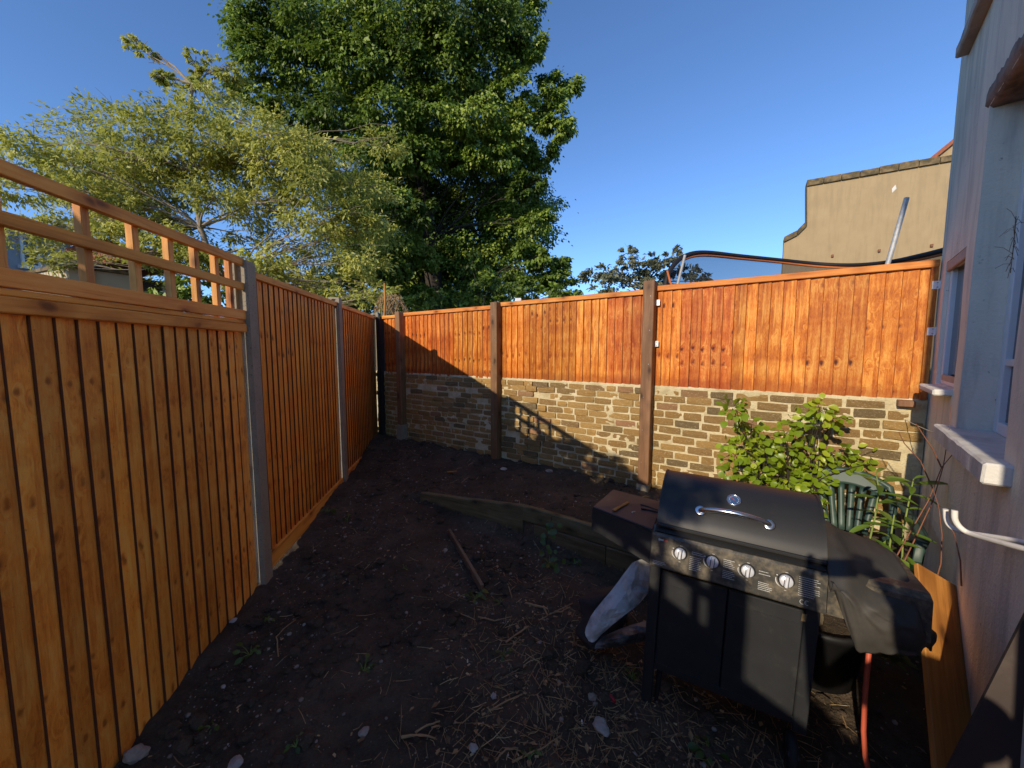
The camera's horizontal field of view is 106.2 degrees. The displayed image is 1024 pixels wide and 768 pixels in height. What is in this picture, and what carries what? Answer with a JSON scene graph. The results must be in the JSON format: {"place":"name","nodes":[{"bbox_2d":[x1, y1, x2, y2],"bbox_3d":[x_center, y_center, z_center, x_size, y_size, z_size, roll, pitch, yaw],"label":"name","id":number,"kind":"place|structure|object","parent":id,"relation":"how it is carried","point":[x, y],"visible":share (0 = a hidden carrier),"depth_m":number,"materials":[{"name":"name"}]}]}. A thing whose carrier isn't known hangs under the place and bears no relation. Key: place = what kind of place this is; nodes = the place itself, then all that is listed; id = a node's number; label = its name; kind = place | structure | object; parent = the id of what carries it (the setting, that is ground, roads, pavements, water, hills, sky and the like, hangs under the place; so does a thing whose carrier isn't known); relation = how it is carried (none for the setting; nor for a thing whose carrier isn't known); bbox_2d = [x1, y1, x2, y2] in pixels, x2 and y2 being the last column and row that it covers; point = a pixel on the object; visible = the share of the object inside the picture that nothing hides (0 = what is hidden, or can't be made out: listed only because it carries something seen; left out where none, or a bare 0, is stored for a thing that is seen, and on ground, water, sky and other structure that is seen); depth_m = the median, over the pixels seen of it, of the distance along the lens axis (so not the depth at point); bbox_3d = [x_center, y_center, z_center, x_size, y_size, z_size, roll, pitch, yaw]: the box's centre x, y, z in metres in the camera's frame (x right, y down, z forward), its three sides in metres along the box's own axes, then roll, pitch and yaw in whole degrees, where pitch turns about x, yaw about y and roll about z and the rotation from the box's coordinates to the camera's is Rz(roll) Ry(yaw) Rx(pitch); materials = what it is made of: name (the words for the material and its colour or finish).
{"place":"outdoors","nodes":[
{"label":"outdoors","id":0,"kind":"place"},
{"bbox_2d":[0,0,966,315],"label":"sky","id":1,"kind":"structure","parent":0,"point":[702,124],"materials":[{"name":"blue"}]},
{"bbox_2d":[114,421,930,767],"bbox_3d":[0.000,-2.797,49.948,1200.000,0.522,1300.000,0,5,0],"label":"ground","id":2,"kind":"structure","parent":0,"point":[886,689],"depth_m":2.10,"materials":[{"name":"soil"}]},
{"bbox_2d":[5,229,70,289],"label":"grey house","id":3,"kind":"structure","parent":2,"relation":"on","point":[15,260],"depth_m":13.39,"materials":[{"name":"stone"}]},
{"bbox_2d":[18,234,41,267],"bbox_3d":[-17.135,-4.708,13.673,0.055,1.089,0.593,0,5,-6],"label":"window","id":4,"kind":"structure","parent":3,"relation":"in","point":[22,255],"depth_m":13.48,"materials":[{"name":"paint"}]},
{"bbox_2d":[24,239,180,311],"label":"brick outhouse","id":5,"kind":"structure","parent":2,"relation":"on","point":[112,278],"depth_m":8.72,"materials":[{"name":"black brick"}]},
{"bbox_2d":[0,295,256,767],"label":"fence panel","id":6,"kind":"object","parent":2,"relation":"on","point":[128,580],"visible":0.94,"depth_m":1.63,"materials":[{"name":"brown wood"}]},
{"bbox_2d":[0,159,245,323],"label":"trellis","id":7,"kind":"object","parent":6,"relation":"on","point":[85,289],"visible":0.98,"depth_m":1.64,"materials":[{"name":"brown wood"}]},
{"bbox_2d":[122,743,150,764],"bbox_3d":[-1.654,1.629,1.692,0.095,0.063,0.081,1,5,15],"label":"stone","id":8,"kind":"object","parent":2,"relation":"on","point":[135,753],"visible":1,"depth_m":1.68,"materials":[{"name":"grey stone"}]},
{"bbox_2d":[143,275,226,314],"bbox_3d":[-5.990,-0.439,7.223,1.301,3.198,1.029,3,6,33],"label":"evergreen bush","id":9,"kind":"object","parent":2,"relation":"on","point":[183,292],"visible":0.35,"depth_m":6.96,"materials":[{"name":"green plant"}]},
{"bbox_2d":[0,33,410,317],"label":"pinnate tree","id":10,"kind":"object","parent":2,"relation":"on","point":[107,180],"visible":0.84,"depth_m":8.16,"materials":[{"name":"green plant"}]},
{"bbox_2d":[196,719,219,734],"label":"weed","id":11,"kind":"object","parent":2,"relation":"on","point":[199,728],"visible":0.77,"depth_m":1.81,"materials":[{"name":"green plant"}]},
{"bbox_2d":[227,754,243,767],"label":"stone","id":12,"kind":"object","parent":2,"relation":"on","point":[236,761],"visible":1,"depth_m":1.66,"materials":[{"name":"grey stone"}]},
{"bbox_2d":[232,642,260,664],"bbox_3d":[-1.512,1.524,2.193,0.133,0.063,0.148,-4,7,-41],"label":"weed","id":13,"kind":"object","parent":2,"relation":"on","point":[240,659],"visible":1,"depth_m":2.18,"materials":[{"name":"green plant"}]},
{"bbox_2d":[232,260,272,584],"bbox_3d":[-1.857,0.381,2.750,0.120,2.455,0.104,-1,5,-7],"label":"concrete post","id":14,"kind":"object","parent":2,"relation":"on","point":[246,298],"visible":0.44,"depth_m":2.72,"materials":[{"name":"grey concrete"}]},
{"bbox_2d":[262,613,274,621],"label":"weed","id":15,"kind":"object","parent":2,"relation":"on","point":[273,619],"visible":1,"depth_m":2.46,"materials":[{"name":"green plant"}]},
{"bbox_2d":[276,619,295,656],"bbox_3d":[-1.385,1.523,2.313,0.070,0.043,0.270,-1,5,-10],"label":"stick","id":16,"kind":"object","parent":2,"relation":"on","point":[277,639],"visible":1,"depth_m":2.29,"materials":[{"name":"brown wood"}]},
{"bbox_2d":[284,732,303,753],"bbox_3d":[-0.974,1.618,1.735,0.070,0.028,0.090,0,5,0],"label":"weed","id":17,"kind":"object","parent":2,"relation":"on","point":[287,747],"visible":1,"depth_m":1.71,"materials":[{"name":"green plant"}]},
{"bbox_2d":[256,272,343,566],"bbox_3d":[-1.969,0.232,3.689,0.082,2.225,1.788,-1,5,-7],"label":"fence panel","id":18,"kind":"object","parent":2,"relation":"on","point":[297,339],"visible":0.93,"depth_m":3.44,"materials":[{"name":"brown wood"}]},
{"bbox_2d":[250,257,380,316],"bbox_3d":[-6.113,-1.705,12.019,4.292,4.873,2.316,0,5,0],"label":"mixed bush","id":19,"kind":"object","parent":2,"relation":"on","point":[357,306],"visible":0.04,"depth_m":11.89,"materials":[{"name":"green plant"}]},
{"bbox_2d":[320,508,337,513],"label":"weed","id":20,"kind":"object","parent":2,"relation":"on","point":[333,510],"visible":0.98,"depth_m":3.87,"materials":[{"name":"green plant"}]},
{"bbox_2d":[328,297,348,481],"bbox_3d":[-2.080,0.212,4.626,0.120,2.460,0.104,-1,5,-7],"label":"concrete post","id":21,"kind":"object","parent":2,"relation":"on","point":[341,390],"visible":0.66,"depth_m":4.59,"materials":[{"name":"grey concrete"}]},
{"bbox_2d":[342,304,377,475],"bbox_3d":[-2.196,0.053,5.602,0.082,2.205,1.878,-1,5,-7],"label":"fence panel","id":22,"kind":"object","parent":2,"relation":"on","point":[360,373],"visible":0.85,"depth_m":5.45,"materials":[{"name":"brown wood"}]},
{"bbox_2d":[358,726,368,736],"bbox_3d":[-0.689,1.615,1.789,0.048,0.030,0.049,-1,5,-10],"label":"stone","id":23,"kind":"object","parent":2,"relation":"on","point":[364,730],"visible":1,"depth_m":1.78,"materials":[{"name":"grey stone"}]},
{"bbox_2d":[357,653,375,672],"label":"weed","id":24,"kind":"object","parent":2,"relation":"on","point":[367,655],"visible":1,"depth_m":2.10,"materials":[{"name":"green plant"}]},
{"bbox_2d":[376,317,385,434],"bbox_3d":[-2.177,0.011,6.442,0.120,2.240,0.110,4,6,35],"label":"timber post","id":25,"kind":"object","parent":2,"relation":"on","point":[380,342],"visible":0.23,"depth_m":6.38,"materials":[{"name":"brown wood"}]},
{"bbox_2d":[383,283,385,315],"bbox_3d":[-2.285,-1.487,6.896,0.065,0.624,0.048,0,5,0],"label":"timber stake","id":26,"kind":"object","parent":25,"relation":"attached to","point":[384,312],"visible":0.71,"depth_m":6.88,"materials":[{"name":"brown wood"}]},
{"bbox_2d":[207,0,586,316],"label":"broadleaf tree","id":27,"kind":"object","parent":2,"relation":"on","point":[381,42],"visible":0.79,"depth_m":12.52,"materials":[{"name":"green plant"}]},
{"bbox_2d":[395,312,406,439],"bbox_3d":[-1.762,-0.004,6.066,0.116,2.235,0.139,4,6,35],"label":"wooden post","id":28,"kind":"object","parent":2,"relation":"on","point":[400,378],"visible":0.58,"depth_m":6.03,"materials":[{"name":"brown wood"}]},
{"bbox_2d":[401,734,435,738],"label":"stick","id":29,"kind":"object","parent":2,"relation":"on","point":[414,735],"visible":1,"depth_m":1.78,"materials":[{"name":"brown wood"}]},
{"bbox_2d":[415,720,439,733],"bbox_3d":[-0.395,1.624,1.826,0.131,0.032,0.018,-2,5,-19],"label":"stick","id":30,"kind":"object","parent":2,"relation":"on","point":[424,726],"visible":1,"depth_m":1.82,"materials":[{"name":"brown wood"}]},
{"bbox_2d":[431,705,482,728],"bbox_3d":[-0.256,1.609,1.845,0.258,0.035,0.040,-2,5,-20],"label":"stick","id":31,"kind":"object","parent":2,"relation":"on","point":[435,726],"visible":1,"depth_m":1.83,"materials":[{"name":"brown wood"}]},
{"bbox_2d":[448,529,483,592],"bbox_3d":[-0.397,1.415,3.158,0.026,0.060,0.934,-2,6,-23],"label":"thin board","id":32,"kind":"object","parent":2,"relation":"on","point":[474,575],"visible":0.88,"depth_m":3.04,"materials":[{"name":"brown wood"}]},
{"bbox_2d":[420,491,525,532],"bbox_3d":[-0.435,1.259,3.902,1.263,0.322,0.063,3,6,29],"label":"timber sleeper","id":33,"kind":"object","parent":2,"relation":"on","point":[506,514],"visible":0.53,"depth_m":3.77,"materials":[{"name":"brown wood"}]},
{"bbox_2d":[469,743,477,752],"bbox_3d":[-0.172,1.620,1.714,0.046,0.027,0.038,3,6,32],"label":"stone","id":34,"kind":"object","parent":2,"relation":"on","point":[473,747],"visible":1,"depth_m":1.71,"materials":[{"name":"grey stone"}]},
{"bbox_2d":[464,589,488,604],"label":"weed","id":35,"kind":"object","parent":2,"relation":"on","point":[481,595],"visible":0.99,"depth_m":2.63,"materials":[{"name":"green plant"}]},
{"bbox_2d":[394,249,573,311],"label":"dark shrubs","id":36,"kind":"object","parent":2,"relation":"on","point":[489,289],"visible":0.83,"depth_m":10.28,"materials":[{"name":"green plant"}]},
{"bbox_2d":[491,692,496,699],"bbox_3d":[-0.094,1.591,1.962,0.031,0.021,0.039,0,5,0],"label":"stone","id":37,"kind":"object","parent":2,"relation":"on","point":[493,695],"visible":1,"depth_m":1.95,"materials":[{"name":"grey stone"}]},
{"bbox_2d":[478,616,511,620],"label":"stick","id":38,"kind":"object","parent":2,"relation":"on","point":[492,619],"visible":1,"depth_m":2.47,"materials":[{"name":"brown wood"}]},
{"bbox_2d":[490,302,501,458],"bbox_3d":[-0.207,0.011,4.971,0.104,2.100,0.104,4,6,35],"label":"wooden post","id":39,"kind":"object","parent":2,"relation":"on","point":[495,348],"visible":0.98,"depth_m":4.92,"materials":[{"name":"brown wood"}]},
{"bbox_2d":[481,694,522,716],"bbox_3d":[-0.047,1.592,1.914,0.229,0.012,0.015,-3,6,-31],"label":"stick","id":40,"kind":"object","parent":2,"relation":"on","point":[497,706],"visible":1,"depth_m":1.91,"materials":[{"name":"brown wood"}]},
{"bbox_2d":[496,646,512,660],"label":"weed","id":41,"kind":"object","parent":2,"relation":"on","point":[507,652],"visible":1,"depth_m":2.19,"materials":[{"name":"green plant"}]},
{"bbox_2d":[495,747,517,761],"bbox_3d":[-0.025,1.632,1.697,0.122,0.023,0.050,-2,5,-20],"label":"stick","id":42,"kind":"object","parent":2,"relation":"on","point":[501,753],"visible":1,"depth_m":1.70,"materials":[{"name":"brown wood"}]},
{"bbox_2d":[519,747,541,760],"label":"weed","id":43,"kind":"object","parent":2,"relation":"on","point":[535,751],"visible":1,"depth_m":1.69,"materials":[{"name":"green plant"}]},
{"bbox_2d":[512,736,560,763],"bbox_3d":[0.116,1.629,1.714,0.252,0.013,0.022,-3,6,-27],"label":"stick","id":44,"kind":"object","parent":2,"relation":"on","point":[520,757],"visible":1,"depth_m":1.71,"materials":[{"name":"brown wood"}]},
{"bbox_2d":[526,602,547,615],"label":"stick","id":45,"kind":"object","parent":2,"relation":"on","point":[528,603],"visible":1,"depth_m":2.58,"materials":[{"name":"brown wood"}]},
{"bbox_2d":[148,438,926,767],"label":"twig litter","id":46,"kind":"object","parent":2,"relation":"on","point":[593,713],"visible":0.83,"depth_m":1.87,"materials":[{"name":"wood"}]},
{"bbox_2d":[506,603,572,642],"bbox_3d":[0.184,1.508,2.452,0.582,0.026,0.024,-4,7,-40],"label":"stick","id":47,"kind":"object","parent":2,"relation":"on","point":[513,636],"visible":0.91,"depth_m":2.37,"materials":[{"name":"brown wood"}]},
{"bbox_2d":[536,694,546,730],"bbox_3d":[0.152,1.603,1.885,0.022,0.035,0.164,-1,5,-12],"label":"stick","id":48,"kind":"object","parent":2,"relation":"on","point":[544,711],"visible":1,"depth_m":1.88,"materials":[{"name":"brown wood"}]},
{"bbox_2d":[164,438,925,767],"bbox_3d":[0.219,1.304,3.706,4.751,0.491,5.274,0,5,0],"label":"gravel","id":49,"kind":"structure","parent":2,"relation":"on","point":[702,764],"depth_m":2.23,"materials":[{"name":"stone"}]},
{"bbox_2d":[541,554,557,567],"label":"weed","id":50,"kind":"object","parent":2,"relation":"on","point":[547,565],"visible":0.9,"depth_m":3.08,"materials":[{"name":"green plant"}]},
{"bbox_2d":[534,604,569,612],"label":"stick","id":51,"kind":"object","parent":2,"relation":"on","point":[547,609],"visible":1,"depth_m":2.56,"materials":[{"name":"brown wood"}]},
{"bbox_2d":[281,438,824,767],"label":"dead leaves","id":52,"kind":"object","parent":2,"relation":"on","point":[525,721],"visible":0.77,"depth_m":1.85,"materials":[{"name":"brown plant"}]},
{"bbox_2d":[534,524,606,565],"bbox_3d":[0.491,1.379,3.321,0.683,0.185,0.058,4,6,36],"label":"timber sleeper","id":53,"kind":"object","parent":2,"relation":"on","point":[582,547],"visible":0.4,"depth_m":3.24,"materials":[{"name":"brown wood"}]},
{"bbox_2d":[523,504,651,555],"bbox_3d":[0.743,1.231,3.126,1.552,0.146,0.062,4,6,36],"label":"timber sleeper","id":54,"kind":"object","parent":53,"relation":"on","point":[576,527],"visible":0.48,"depth_m":3.29,"materials":[{"name":"brown wood"}]},
{"bbox_2d":[539,516,565,572],"bbox_3d":[0.321,1.203,2.892,0.217,0.293,0.239,4,7,40],"label":"ivy","id":55,"kind":"object","parent":54,"relation":"on","point":[552,532],"visible":1,"depth_m":2.88,"materials":[{"name":"green plant"}]},
{"bbox_2d":[567,557,581,565],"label":"weed","id":56,"kind":"object","parent":2,"relation":"on","point":[579,560],"visible":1,"depth_m":3.11,"materials":[{"name":"green plant"}]},
{"bbox_2d":[588,693,596,700],"bbox_3d":[0.405,1.584,1.955,0.041,0.032,0.056,0,5,-6],"label":"stone","id":57,"kind":"object","parent":2,"relation":"on","point":[591,696],"visible":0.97,"depth_m":1.94,"materials":[{"name":"grey stone"}]},
{"bbox_2d":[592,716,609,736],"bbox_3d":[0.419,1.599,1.795,0.082,0.046,0.077,3,6,33],"label":"stone","id":58,"kind":"object","parent":2,"relation":"on","point":[599,723],"visible":1,"depth_m":1.78,"materials":[{"name":"grey stone"}]},
{"bbox_2d":[575,586,627,649],"bbox_3d":[0.567,1.364,2.279,0.400,0.234,0.323,0,5,0],"label":"ground sheet","id":59,"kind":"object","parent":2,"relation":"on","point":[589,603],"visible":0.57,"depth_m":2.25,"materials":[{"name":"brown fabric"}]},
{"bbox_2d":[606,546,640,571],"bbox_3d":[1.069,1.415,2.897,0.737,0.189,0.058,4,6,36],"label":"timber sleeper","id":60,"kind":"object","parent":2,"relation":"on","point":[619,559],"visible":0.12,"depth_m":3.03,"materials":[{"name":"brown wood"}]},
{"bbox_2d":[617,729,637,733],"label":"stick","id":61,"kind":"object","parent":2,"relation":"on","point":[625,732],"visible":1,"depth_m":1.76,"materials":[{"name":"brown wood"}]},
{"bbox_2d":[577,244,683,293],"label":"garden tree","id":62,"kind":"object","parent":2,"relation":"on","point":[615,277],"visible":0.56,"depth_m":46.25,"materials":[{"name":"green plant"}]},
{"bbox_2d":[636,280,657,491],"bbox_3d":[1.344,0.141,3.846,0.120,2.300,0.143,4,6,35],"label":"wooden post","id":63,"kind":"object","parent":2,"relation":"on","point":[649,314],"visible":0.93,"depth_m":3.81,"materials":[{"name":"brown wood"}]},
{"bbox_2d":[376,371,927,540],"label":"brick wall","id":64,"kind":"structure","parent":2,"relation":"on","point":[590,428],"depth_m":4.05,"materials":[{"name":"beige brick"}]},
{"bbox_2d":[371,313,378,370],"bbox_3d":[-2.315,0.037,6.603,0.120,2.460,0.104,-1,5,-7],"label":"concrete post","id":65,"kind":"object","parent":64,"relation":"on","point":[375,314],"visible":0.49,"depth_m":6.50,"materials":[{"name":"grey concrete"}]},
{"bbox_2d":[382,315,395,373],"bbox_3d":[-1.910,-0.634,6.229,0.493,0.949,0.082,4,6,35],"label":"fence panel","id":66,"kind":"object","parent":64,"relation":"on","point":[390,344],"visible":0.55,"depth_m":6.27,"materials":[{"name":"brown wood"}]},
{"bbox_2d":[403,305,490,377],"bbox_3d":[-0.934,-0.589,5.532,1.884,0.954,0.082,4,6,35],"label":"fence panel","id":67,"kind":"object","parent":64,"relation":"on","point":[453,341],"visible":0.86,"depth_m":5.48,"materials":[{"name":"brown wood"}]},
{"bbox_2d":[500,290,642,384],"bbox_3d":[0.613,-0.514,4.426,1.903,0.959,0.083,4,6,35],"label":"fence panel","id":68,"kind":"object","parent":64,"relation":"on","point":[589,338],"visible":0.9,"depth_m":4.33,"materials":[{"name":"brown wood"}]},
{"bbox_2d":[654,259,940,399],"bbox_3d":[2.191,-0.426,3.300,1.960,0.984,0.082,4,6,35],"label":"fence panel","id":69,"kind":"object","parent":64,"relation":"on","point":[858,331],"visible":0.94,"depth_m":3.14,"materials":[{"name":"brown wood"}]},
{"bbox_2d":[927,327,936,334],"bbox_3d":[2.958,-0.371,2.715,0.044,0.056,0.034,4,6,35],"label":"bracket","id":70,"kind":"object","parent":69,"relation":"attached to","point":[931,330],"visible":1,"depth_m":2.70,"materials":[{"name":"silver metal"}]},
{"bbox_2d":[932,281,940,288],"bbox_3d":[2.961,-0.690,2.685,0.044,0.056,0.034,4,6,35],"label":"bracket","id":71,"kind":"object","parent":69,"relation":"attached to","point":[936,284],"visible":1,"depth_m":2.67,"materials":[{"name":"silver metal"}]},
{"bbox_2d":[896,399,915,406],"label":"timber block","id":72,"kind":"structure","parent":64,"relation":"attached to","point":[905,403],"depth_m":2.78,"materials":[{"name":"brown wood"}]},
{"bbox_2d":[687,734,730,767],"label":"weed","id":73,"kind":"object","parent":2,"relation":"on","point":[693,746],"visible":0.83,"depth_m":1.69,"materials":[{"name":"green plant"}]},
{"bbox_2d":[592,469,933,767],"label":"barbecue","id":74,"kind":"object","parent":2,"relation":"on","point":[741,597],"visible":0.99,"depth_m":1.72,"materials":[{"name":"black metal"}]},
{"bbox_2d":[585,559,649,648],"bbox_3d":[0.617,1.231,2.140,0.423,0.430,0.149,-2,5,-21],"label":"tarpaulin","id":75,"kind":"object","parent":74,"relation":"attached to","point":[626,594],"visible":0.9,"depth_m":2.13,"materials":[{"name":"silver plastic"}]},
{"bbox_2d":[613,501,629,510],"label":"wood stick","id":76,"kind":"object","parent":74,"relation":"on","point":[620,506],"visible":1,"depth_m":2.01,"materials":[{"name":"brown wood"}]},
{"bbox_2d":[655,570,727,686],"bbox_3d":[0.833,1.139,1.803,0.276,0.476,0.019,5,7,28],"label":"door","id":77,"kind":"structure","parent":74,"relation":"in","point":[691,617],"depth_m":1.79,"materials":[{"name":"black metal"}]},
{"bbox_2d":[720,589,803,715],"bbox_3d":[1.077,1.159,1.671,0.271,0.476,0.018,5,7,28],"label":"door","id":78,"kind":"structure","parent":74,"relation":"in","point":[761,649],"depth_m":1.66,"materials":[{"name":"black metal"}]},
{"bbox_2d":[861,653,871,767],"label":"gas hose","id":79,"kind":"object","parent":74,"relation":"hanging from","point":[865,688],"visible":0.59,"depth_m":1.58,"materials":[{"name":"orange rubber"}]},
{"bbox_2d":[825,520,936,655],"bbox_3d":[1.497,0.877,1.627,0.351,0.448,0.544,3,6,28],"label":"barbecue cover","id":80,"kind":"object","parent":74,"relation":"on","point":[876,622],"visible":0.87,"depth_m":1.45,"materials":[{"name":"black fabric"}]},
{"bbox_2d":[715,393,878,517],"bbox_3d":[2.120,0.654,2.902,1.261,1.210,0.495,0,5,0],"label":"shrub","id":81,"kind":"object","parent":2,"relation":"on","point":[768,447],"visible":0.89,"depth_m":2.85,"materials":[{"name":"green plant"}]},
{"bbox_2d":[663,197,942,415],"bbox_3d":[4.481,-0.505,5.288,4.968,3.272,2.741,-3,6,-28],"label":"trampoline","id":82,"kind":"object","parent":2,"relation":"on","point":[698,266],"visible":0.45,"depth_m":5.53,"materials":[{"name":"fabric"}]},
{"bbox_2d":[812,614,863,694],"bbox_3d":[1.660,1.395,2.111,0.460,0.335,0.460,0,5,0],"label":"plant pot","id":83,"kind":"object","parent":2,"relation":"on","point":[838,660],"visible":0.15,"depth_m":1.94,"materials":[{"name":"black plastic"}]},
{"bbox_2d":[819,613,823,625],"bbox_3d":[1.523,1.166,2.069,0.260,0.219,0.256,12,16,27],"label":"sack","id":84,"kind":"object","parent":83,"relation":"on","point":[821,619],"visible":0.02,"depth_m":1.97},
{"bbox_2d":[795,467,929,565],"bbox_3d":[2.293,1.084,2.626,0.660,0.883,0.723,4,6,36],"label":"plastic chair","id":85,"kind":"object","parent":2,"relation":"on","point":[853,481],"visible":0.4,"depth_m":2.76,"materials":[{"name":"green plastic"}]},
{"bbox_2d":[782,139,952,262],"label":"cream building","id":86,"kind":"structure","parent":2,"relation":"on","point":[851,217],"depth_m":11.80,"materials":[{"name":"beige paint"}]},
{"bbox_2d":[849,467,947,573],"bbox_3d":[2.151,0.891,2.179,0.517,0.839,0.355,-4,6,-36],"label":"tall weed","id":87,"kind":"object","parent":2,"relation":"on","point":[892,536],"visible":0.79,"depth_m":2.14,"materials":[{"name":"green plant"}]},
{"bbox_2d":[914,563,970,767],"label":"plank","id":88,"kind":"object","parent":2,"relation":"on","point":[948,708],"visible":0.59,"depth_m":1.67,"materials":[{"name":"brown wood"}]},
{"bbox_2d":[917,0,1023,767],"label":"house","id":89,"kind":"structure","parent":2,"relation":"on","point":[976,385],"depth_m":1.95,"materials":[{"name":"white paint"}]},
{"bbox_2d":[897,409,961,585],"bbox_3d":[2.227,0.590,2.079,0.211,0.967,0.609,4,7,39],"label":"dead plant","id":90,"kind":"object","parent":89,"relation":"attached to","point":[941,467],"visible":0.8,"depth_m":2.06,"materials":[{"name":"brown plant"}]},
{"bbox_2d":[940,247,966,386],"bbox_3d":[2.734,-0.384,2.350,0.080,0.800,0.530,4,7,40],"label":"window","id":91,"kind":"structure","parent":89,"relation":"in","point":[956,265],"depth_m":2.49,"materials":[{"name":"white plastic"}]},
{"bbox_2d":[942,508,1023,544],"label":"overflow pipe","id":92,"kind":"object","parent":89,"relation":"attached to","point":[947,522],"visible":0.86,"depth_m":1.42,"materials":[{"name":"white plastic"}]},
{"bbox_2d":[951,510,1023,551],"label":"overflow pipe","id":93,"kind":"object","parent":89,"relation":"attached to","point":[956,521],"visible":1,"depth_m":1.38,"materials":[{"name":"white plastic"}]},
{"bbox_2d":[993,155,1023,437],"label":"window","id":94,"kind":"structure","parent":89,"relation":"in","point":[1016,282],"depth_m":1.91,"materials":[{"name":"white plastic"}]},
{"bbox_2d":[996,209,1023,275],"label":"dry sprig","id":95,"kind":"object","parent":89,"relation":"hanging from","point":[1013,227],"visible":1,"depth_m":1.47,"materials":[{"name":"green plant"}]},
{"bbox_2d":[945,613,1023,767],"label":"dark sheet","id":96,"kind":"object","parent":2,"relation":"on","point":[991,736],"visible":1,"depth_m":1.24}
]}

